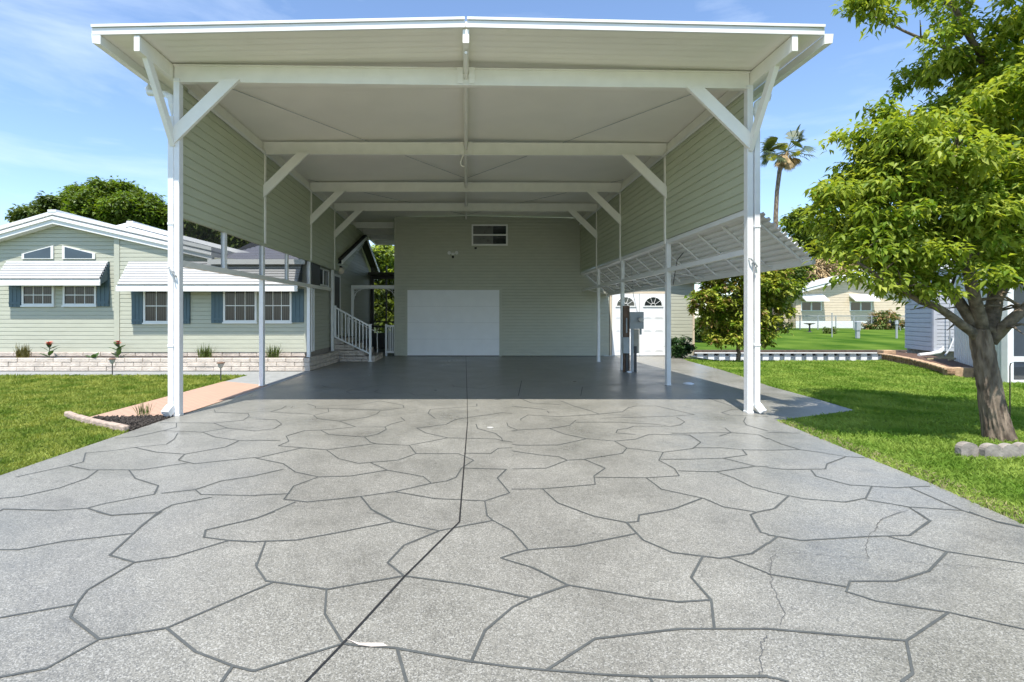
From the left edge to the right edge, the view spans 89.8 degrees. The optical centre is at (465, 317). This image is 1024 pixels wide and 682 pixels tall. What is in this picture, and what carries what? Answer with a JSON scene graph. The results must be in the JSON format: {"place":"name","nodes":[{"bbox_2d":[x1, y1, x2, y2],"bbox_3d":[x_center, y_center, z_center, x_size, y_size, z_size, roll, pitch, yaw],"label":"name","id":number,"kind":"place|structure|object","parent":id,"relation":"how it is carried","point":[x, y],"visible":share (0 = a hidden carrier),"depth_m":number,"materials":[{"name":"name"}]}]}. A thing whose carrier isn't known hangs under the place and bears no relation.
{"place":"outdoors","nodes":[
{"label":"outdoors","id":0,"kind":"place"},
{"bbox_2d":[0,373,245,474],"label":"lawn grass","id":1,"kind":"structure","parent":0,"point":[39,388],"depth_m":8.84,"materials":[{"name":"green plant"}]},
{"bbox_2d":[108,358,115,374],"bbox_3d":[-9.260,1.288,13.408,0.190,0.465,0.185,0,0,0],"label":"path light","id":2,"kind":"object","parent":1,"relation":"on","point":[112,361],"visible":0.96,"depth_m":13.37,"materials":[{"name":"metal"}]},
{"bbox_2d":[0,371,308,384],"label":"sidewalk","id":3,"kind":"structure","parent":0,"point":[271,377],"depth_m":13.79,"materials":[{"name":"grey concrete"}]},
{"bbox_2d":[91,381,268,416],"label":"path","id":4,"kind":"structure","parent":0,"point":[200,398],"depth_m":9.51,"materials":[{"name":"beige concrete"}]},
{"bbox_2d":[368,266,393,347],"bbox_3d":[-3.660,-0.500,24.450,1.880,4.000,0.900,0,0,0],"label":"hedge","id":5,"kind":"object","parent":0,"point":[382,307],"visible":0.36,"depth_m":24.75,"materials":[{"name":"green plant"}]},
{"bbox_2d":[0,348,1023,681],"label":"driveway","id":6,"kind":"structure","parent":0,"point":[488,518],"depth_m":3.38,"materials":[{"name":"grey concrete"}]},
{"bbox_2d":[334,305,372,361],"bbox_3d":[-3.800,0.550,17.300,1.280,1.900,0.140,0,0,0],"label":"stair railing","id":7,"kind":"object","parent":6,"relation":"on","point":[349,343],"visible":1,"depth_m":17.29,"materials":[{"name":"white metal"}]},
{"bbox_2d":[332,336,382,361],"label":"entry steps","id":8,"kind":"structure","parent":6,"relation":"on","point":[348,353],"depth_m":17.39,"materials":[{"name":"concrete"}]},
{"bbox_2d":[347,317,377,351],"bbox_3d":[-3.840,0.741,19.000,1.160,1.518,0.040,0,0,0],"label":"handrail","id":9,"kind":"object","parent":8,"relation":"on","point":[362,325],"visible":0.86,"depth_m":18.98,"materials":[{"name":"white metal"}]},
{"bbox_2d":[351,285,393,335],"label":"porch arch","id":10,"kind":"structure","parent":6,"relation":"on","point":[361,287],"depth_m":20.05,"materials":[{"name":"white wood"}]},
{"bbox_2d":[385,324,393,355],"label":"picket gate","id":11,"kind":"structure","parent":6,"relation":"on","point":[389,326],"depth_m":19.84,"materials":[{"name":"white wood"}]},
{"bbox_2d":[91,16,833,416],"bbox_3d":[-0.048,-1.292,16.273,10.105,5.583,18.655,0,0,0],"label":"carport","id":12,"kind":"object","parent":6,"relation":"on","point":[301,152],"visible":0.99,"depth_m":9.17,"materials":[{"name":"white metal"}]},
{"bbox_2d":[581,210,815,295],"bbox_3d":[4.957,-1.218,13.900,1.045,1.038,11.760,0,0,0],"label":"side awning","id":13,"kind":"object","parent":12,"relation":"attached to","point":[779,250],"visible":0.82,"depth_m":10.59,"materials":[{"name":"white metal"}]},
{"bbox_2d":[394,216,608,355],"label":"garage","id":14,"kind":"structure","parent":6,"relation":"on","point":[511,286],"depth_m":19.79,"materials":[{"name":"green"}]},
{"bbox_2d":[447,251,457,257],"bbox_3d":[-0.500,-2.418,19.682,0.420,0.297,0.210,0,0,0],"label":"security light","id":15,"kind":"object","parent":14,"relation":"attached to","point":[449,252],"visible":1,"depth_m":19.61,"materials":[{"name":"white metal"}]},
{"bbox_2d":[407,290,498,355],"bbox_3d":[-0.485,0.220,19.778,3.550,2.560,0.016,0,0,0],"label":"garage door","id":16,"kind":"structure","parent":14,"relation":"in","point":[439,322],"depth_m":19.77,"materials":[{"name":"metal"}]},
{"bbox_2d":[472,224,507,245],"bbox_3d":[0.915,-3.180,19.763,1.390,0.820,0.046,0,0,0],"label":"window","id":17,"kind":"structure","parent":14,"relation":"in","point":[482,234],"depth_m":19.76,"materials":[{"name":"glass"}]},
{"bbox_2d":[622,268,643,371],"bbox_3d":[4.601,0.050,14.117,0.571,2.901,0.373,0,0,14],"label":"meter pedestal","id":18,"kind":"object","parent":6,"relation":"on","point":[633,322],"visible":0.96,"depth_m":14.05,"materials":[{"name":"grey metal"}]},
{"bbox_2d":[609,282,699,355],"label":"shed","id":19,"kind":"structure","parent":6,"relation":"on","point":[650,303],"depth_m":19.75,"materials":[{"name":"beige"}]},
{"bbox_2d":[612,294,638,354],"bbox_3d":[6.160,0.280,19.753,1.040,2.380,0.063,0,0,0],"label":"door","id":20,"kind":"structure","parent":19,"relation":"in","point":[629,299],"depth_m":19.75,"materials":[{"name":"white"}]},
{"bbox_2d":[639,294,664,354],"bbox_3d":[7.220,0.280,19.753,1.040,2.380,0.063,0,0,0],"label":"door","id":21,"kind":"structure","parent":19,"relation":"in","point":[652,339],"depth_m":19.75,"materials":[{"name":"white"}]},
{"bbox_2d":[0,356,1023,513],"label":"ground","id":22,"kind":"structure","parent":0,"point":[691,357],"depth_m":7.33,"materials":[{"name":"plant"}]},
{"bbox_2d":[5,191,63,222],"bbox_3d":[-31.177,-3.857,38.030,4.236,10.832,4.702,0,0,41],"label":"oak tree","id":23,"kind":"object","parent":22,"relation":"on","point":[41,204],"visible":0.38,"depth_m":36.72,"materials":[{"name":"green plant"}]},
{"bbox_2d":[64,411,129,431],"bbox_3d":[-5.328,1.482,7.313,1.929,0.098,0.134,0,0,33],"label":"bed edging","id":24,"kind":"object","parent":22,"relation":"on","point":[95,421],"visible":0.85,"depth_m":7.15,"materials":[{"name":"stone"}]},
{"bbox_2d":[53,175,167,229],"bbox_3d":[-24.173,-4.249,35.954,8.480,11.657,7.206,0,0,0],"label":"oak tree","id":25,"kind":"object","parent":22,"relation":"on","point":[113,201],"visible":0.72,"depth_m":34.09,"materials":[{"name":"green plant"}]},
{"bbox_2d":[92,414,173,430],"bbox_3d":[-5.005,1.491,7.304,1.192,0.044,1.049,0,0,0],"label":"mulch bed","id":26,"kind":"object","parent":22,"relation":"on","point":[133,422],"visible":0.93,"depth_m":7.45,"materials":[{"name":"brown soil"}]},
{"bbox_2d":[133,404,155,415],"bbox_3d":[-4.947,1.386,7.817,0.380,0.228,0.165,0,0,0],"label":"grass tuft","id":27,"kind":"object","parent":26,"relation":"in","point":[142,410],"visible":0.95,"depth_m":7.84,"materials":[{"name":"green plant"}]},
{"bbox_2d":[157,203,167,230],"bbox_3d":[-17.249,-3.573,37.958,12.812,10.425,7.717,0,0,0],"label":"oak tree","id":28,"kind":"object","parent":22,"relation":"on","point":[164,227],"visible":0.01,"depth_m":35.53,"materials":[{"name":"green plant"}]},
{"bbox_2d":[0,351,338,370],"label":"block planter","id":29,"kind":"object","parent":22,"relation":"on","point":[311,363],"visible":0.91,"depth_m":14.30,"materials":[{"name":"brick"}]},
{"bbox_2d":[14,343,32,357],"bbox_3d":[-12.501,0.932,14.450,0.553,0.477,0.267,0,0,0],"label":"grass tuft","id":30,"kind":"object","parent":29,"relation":"on","point":[24,351],"visible":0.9,"depth_m":14.42,"materials":[{"name":"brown plant"}]},
{"bbox_2d":[39,341,58,357],"bbox_3d":[-11.735,0.928,14.419,0.582,0.505,0.400,0,0,0],"label":"canna lily","id":31,"kind":"object","parent":29,"relation":"on","point":[49,344],"visible":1,"depth_m":14.41,"materials":[{"name":"green plant"}]},
{"bbox_2d":[85,352,98,357],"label":"canna lily","id":32,"kind":"object","parent":29,"relation":"on","point":[94,355],"visible":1,"depth_m":14.40,"materials":[{"name":"green plant"}]},
{"bbox_2d":[109,341,126,357],"bbox_3d":[-9.775,0.917,14.459,0.577,0.526,0.369,0,0,18],"label":"canna lily","id":33,"kind":"object","parent":29,"relation":"on","point":[118,350],"visible":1,"depth_m":14.41,"materials":[{"name":"green plant"}]},
{"bbox_2d":[192,342,215,357],"bbox_3d":[-7.342,0.926,14.445,0.675,0.488,0.276,0,0,0],"label":"grass tuft","id":34,"kind":"object","parent":29,"relation":"on","point":[202,353],"visible":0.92,"depth_m":14.43,"materials":[{"name":"green plant"}]},
{"bbox_2d":[265,344,281,357],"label":"grass tuft","id":35,"kind":"object","parent":29,"relation":"on","point":[274,353],"visible":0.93,"depth_m":14.42,"materials":[{"name":"green plant"}]},
{"bbox_2d":[0,209,379,357],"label":"house","id":36,"kind":"structure","parent":22,"relation":"on","point":[76,321],"depth_m":14.82,"materials":[{"name":"green"}]},
{"bbox_2d":[20,286,54,306],"bbox_3d":[-12.423,-0.627,14.857,0.971,0.645,0.063,0,0,0],"label":"window","id":37,"kind":"structure","parent":36,"relation":"in","point":[31,296],"depth_m":14.87,"materials":[{"name":"white metal"}]},
{"bbox_2d":[22,246,53,258],"bbox_3d":[-12.432,-1.890,14.867,0.913,0.391,0.042,0,0,0],"label":"gable window","id":38,"kind":"structure","parent":36,"relation":"in","point":[47,252],"depth_m":14.85,"materials":[{"name":"white metal"}]},
{"bbox_2d":[0,261,107,285],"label":"awning","id":39,"kind":"object","parent":36,"relation":"attached to","point":[51,273],"depth_m":14.60,"materials":[{"name":"metal"}]},
{"bbox_2d":[62,246,95,258],"bbox_3d":[-11.240,-1.890,14.867,0.950,0.391,0.042,0,0,0],"label":"gable window","id":40,"kind":"structure","parent":36,"relation":"in","point":[67,252],"depth_m":14.85,"materials":[{"name":"white metal"}]},
{"bbox_2d":[61,286,97,306],"bbox_3d":[-11.212,-0.627,14.857,1.008,0.645,0.063,0,0,0],"label":"window","id":41,"kind":"structure","parent":36,"relation":"in","point":[73,296],"depth_m":14.87,"materials":[{"name":"glass"}]},
{"bbox_2d":[142,291,167,323],"bbox_3d":[-8.744,-0.307,14.707,1.082,1.008,0.063,0,0,0],"label":"window","id":42,"kind":"structure","parent":36,"relation":"in","point":[155,303],"depth_m":14.72,"materials":[{"name":"glass"}]},
{"bbox_2d":[116,262,298,290],"bbox_3d":[-7.191,-1.160,14.458,5.038,0.880,0.544,0,0,0],"label":"awning","id":43,"kind":"object","parent":36,"relation":"attached to","point":[144,276],"depth_m":14.28,"materials":[{"name":"metal"}]},
{"bbox_2d":[222,291,257,323],"bbox_3d":[-6.490,-0.316,14.707,0.999,0.990,0.063,0,0,0],"label":"window","id":44,"kind":"structure","parent":36,"relation":"in","point":[239,307],"depth_m":14.72,"materials":[{"name":"white metal"}]},
{"bbox_2d":[265,291,292,323],"bbox_3d":[-5.425,-0.316,14.707,0.879,0.990,0.063,0,0,0],"label":"window","id":45,"kind":"structure","parent":36,"relation":"in","point":[278,304],"depth_m":14.72,"materials":[{"name":"glass"}]},
{"bbox_2d":[320,267,328,286],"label":"window","id":46,"kind":"structure","parent":36,"relation":"in","point":[324,274],"depth_m":16.56,"materials":[{"name":"white metal"}]},
{"bbox_2d":[338,266,343,273],"bbox_3d":[-4.420,-1.655,17.950,0.320,0.290,0.236,0,0,0],"label":"globe light","id":47,"kind":"object","parent":36,"relation":"attached to","point":[341,270],"visible":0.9,"depth_m":17.87,"materials":[{"name":"metal"}]},
{"bbox_2d":[216,362,224,379],"bbox_3d":[-5.862,1.288,12.245,0.190,0.465,0.185,0,0,0],"label":"path light","id":48,"kind":"object","parent":22,"relation":"on","point":[220,365],"visible":0.98,"depth_m":12.20,"materials":[{"name":"metal"}]},
{"bbox_2d":[371,242,393,271],"bbox_3d":[-5.218,-1.896,31.577,4.961,6.838,4.771,0,0,0],"label":"back tree","id":49,"kind":"object","parent":22,"relation":"on","point":[384,255],"visible":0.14,"depth_m":30.88,"materials":[{"name":"green plant"}]},
{"bbox_2d":[671,335,697,357],"bbox_3d":[7.876,1.098,18.915,1.090,0.923,1.174,0,0,0],"label":"garden shrub","id":50,"kind":"object","parent":22,"relation":"on","point":[681,348],"visible":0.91,"depth_m":18.67,"materials":[{"name":"green plant"}]},
{"bbox_2d":[683,268,799,359],"bbox_3d":[9.419,-0.292,17.614,3.877,3.672,2.617,0,0,0],"label":"magnolia tree","id":51,"kind":"object","parent":22,"relation":"on","point":[723,315],"visible":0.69,"depth_m":17.23,"materials":[{"name":"green plant"}]},
{"bbox_2d":[781,419,1023,523],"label":"grass fringe","id":52,"kind":"object","parent":22,"relation":"on","point":[942,485],"depth_m":4.66,"materials":[{"name":"plant"}]},
{"bbox_2d":[793,0,1023,441],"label":"front tree","id":53,"kind":"object","parent":22,"relation":"on","point":[925,172],"visible":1,"depth_m":6.15,"materials":[{"name":"green plant"}]},
{"bbox_2d":[864,236,954,357],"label":"neighbour house","id":54,"kind":"structure","parent":22,"relation":"on","point":[927,333],"depth_m":18.32,"materials":[{"name":"white plastic"}]},
{"bbox_2d":[877,350,973,376],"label":"retaining wall","id":55,"kind":"structure","parent":22,"relation":"on","point":[940,368],"depth_m":14.80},
{"bbox_2d":[892,352,972,367],"bbox_3d":[14.792,1.350,16.595,1.394,0.001,8.547,0,0,29],"label":"soil bed","id":56,"kind":"object","parent":55,"relation":"in","point":[947,363],"visible":0.46,"depth_m":16.02,"materials":[{"name":"brown soil"}]},
{"bbox_2d":[926,357,955,360],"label":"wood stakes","id":57,"kind":"object","parent":56,"relation":"on","point":[950,358],"visible":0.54,"depth_m":15.92,"materials":[{"name":"brown wood"}]},
{"bbox_2d":[954,269,1023,382],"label":"white porch","id":58,"kind":"object","parent":22,"relation":"on","point":[1009,347],"visible":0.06,"depth_m":11.79,"materials":[{"name":"grey"}]},
{"bbox_2d":[955,441,1023,459],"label":"scalloped edging","id":59,"kind":"object","parent":22,"relation":"on","point":[1005,450],"visible":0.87,"depth_m":5.51,"materials":[{"name":"concrete"}]},
{"bbox_2d":[1009,362,1020,417],"bbox_3d":[8.166,1.080,7.547,0.308,0.840,0.016,0,0,0],"label":"garden hook","id":60,"kind":"object","parent":22,"relation":"on","point":[1010,388],"visible":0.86,"depth_m":7.54,"materials":[{"name":"metal"}]},
{"bbox_2d":[0,0,1023,317],"label":"sky","id":61,"kind":"structure","parent":0,"point":[70,112],"materials":[{"name":"blue"}]},
{"bbox_2d":[695,324,906,349],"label":"lawn","id":62,"kind":"structure","parent":0,"point":[819,339],"depth_m":30.33,"materials":[{"name":"green plant"}]},
{"bbox_2d":[695,309,707,341],"bbox_3d":[14.047,0.430,30.019,2.238,2.275,2.224,0,0,0],"label":"shrub","id":63,"kind":"object","parent":62,"relation":"on","point":[697,332],"visible":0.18,"depth_m":29.64,"materials":[{"name":"green plant"}]},
{"bbox_2d":[760,124,817,329],"bbox_3d":[25.041,-6.879,40.069,4.524,16.160,4.129,0,0,0],"label":"fan palm","id":64,"kind":"object","parent":62,"relation":"on","point":[785,161],"visible":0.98,"depth_m":39.85,"materials":[{"name":"green plant"}]},
{"bbox_2d":[760,265,817,328],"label":"tree","id":65,"kind":"object","parent":62,"relation":"on","point":[799,279],"visible":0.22,"depth_m":42.61,"materials":[{"name":"green plant"}]},
{"bbox_2d":[778,204,870,274],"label":"tree","id":66,"kind":"object","parent":62,"relation":"on","point":[802,240],"visible":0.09,"depth_m":55.38,"materials":[{"name":"green plant"}]},
{"bbox_2d":[822,326,837,333],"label":"shrub","id":67,"kind":"object","parent":62,"relation":"on","point":[826,330],"visible":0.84,"depth_m":36.97,"materials":[{"name":"green plant"}]},
{"bbox_2d":[805,256,857,280],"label":"dry palm clump","id":68,"kind":"object","parent":62,"relation":"on","point":[822,270],"visible":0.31,"depth_m":52.66,"materials":[{"name":"beige plant"}]},
{"bbox_2d":[831,313,832,336],"bbox_3d":[24.024,0.495,33.600,0.074,1.610,0.074,0,0,22],"label":"lawn pole","id":69,"kind":"object","parent":62,"relation":"on","point":[831,324],"visible":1,"depth_m":33.59,"materials":[{"name":"grey metal"}]},
{"bbox_2d":[783,275,907,327],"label":"cream house","id":70,"kind":"structure","parent":62,"relation":"on","point":[840,300],"depth_m":49.97,"materials":[{"name":"beige paint"}]},
{"bbox_2d":[801,301,821,310],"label":"window","id":71,"kind":"structure","parent":70,"relation":"in","point":[805,305],"depth_m":49.90,"materials":[{"name":"grey glass"}]},
{"bbox_2d":[850,301,871,310],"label":"window","id":72,"kind":"structure","parent":70,"relation":"in","point":[854,305],"depth_m":49.90,"materials":[{"name":"grey glass"}]},
{"bbox_2d":[786,315,904,328],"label":"chain link fence","id":73,"kind":"object","parent":62,"relation":"on","point":[817,322],"visible":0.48,"depth_m":44.00,"materials":[{"name":"grey metal"}]},
{"bbox_2d":[855,321,860,337],"bbox_3d":[24.939,0.788,32.600,0.280,1.100,0.240,0,0,0],"label":"utility pedestal","id":74,"kind":"object","parent":62,"relation":"on","point":[857,328],"visible":1,"depth_m":32.52,"materials":[{"name":"grey metal"}]},
{"bbox_2d":[861,309,904,329],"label":"shrub","id":75,"kind":"object","parent":62,"relation":"on","point":[883,317],"visible":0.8,"depth_m":43.71,"materials":[{"name":"green plant"}]},
{"bbox_2d":[895,320,900,337],"bbox_3d":[27.511,0.761,32.600,0.371,1.156,0.200,0,0,0],"label":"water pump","id":76,"kind":"object","parent":62,"relation":"on","point":[896,328],"visible":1,"depth_m":32.56,"materials":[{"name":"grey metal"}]},
{"bbox_2d":[683,358,1023,523],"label":"lawn grass","id":77,"kind":"structure","parent":0,"point":[907,387],"depth_m":7.62,"materials":[{"name":"green plant"}]},
{"label":"canal water","id":78,"kind":"structure","parent":0,"visible":0},
{"bbox_2d":[692,350,906,360],"bbox_3d":[17.700,2.007,25.890,17.600,0.705,0.380,0,0,0],"label":"bulkhead","id":79,"kind":"object","parent":78,"relation":"in","point":[848,355],"visible":0.38,"depth_m":25.78,"materials":[{"name":"white concrete"}]}
]}

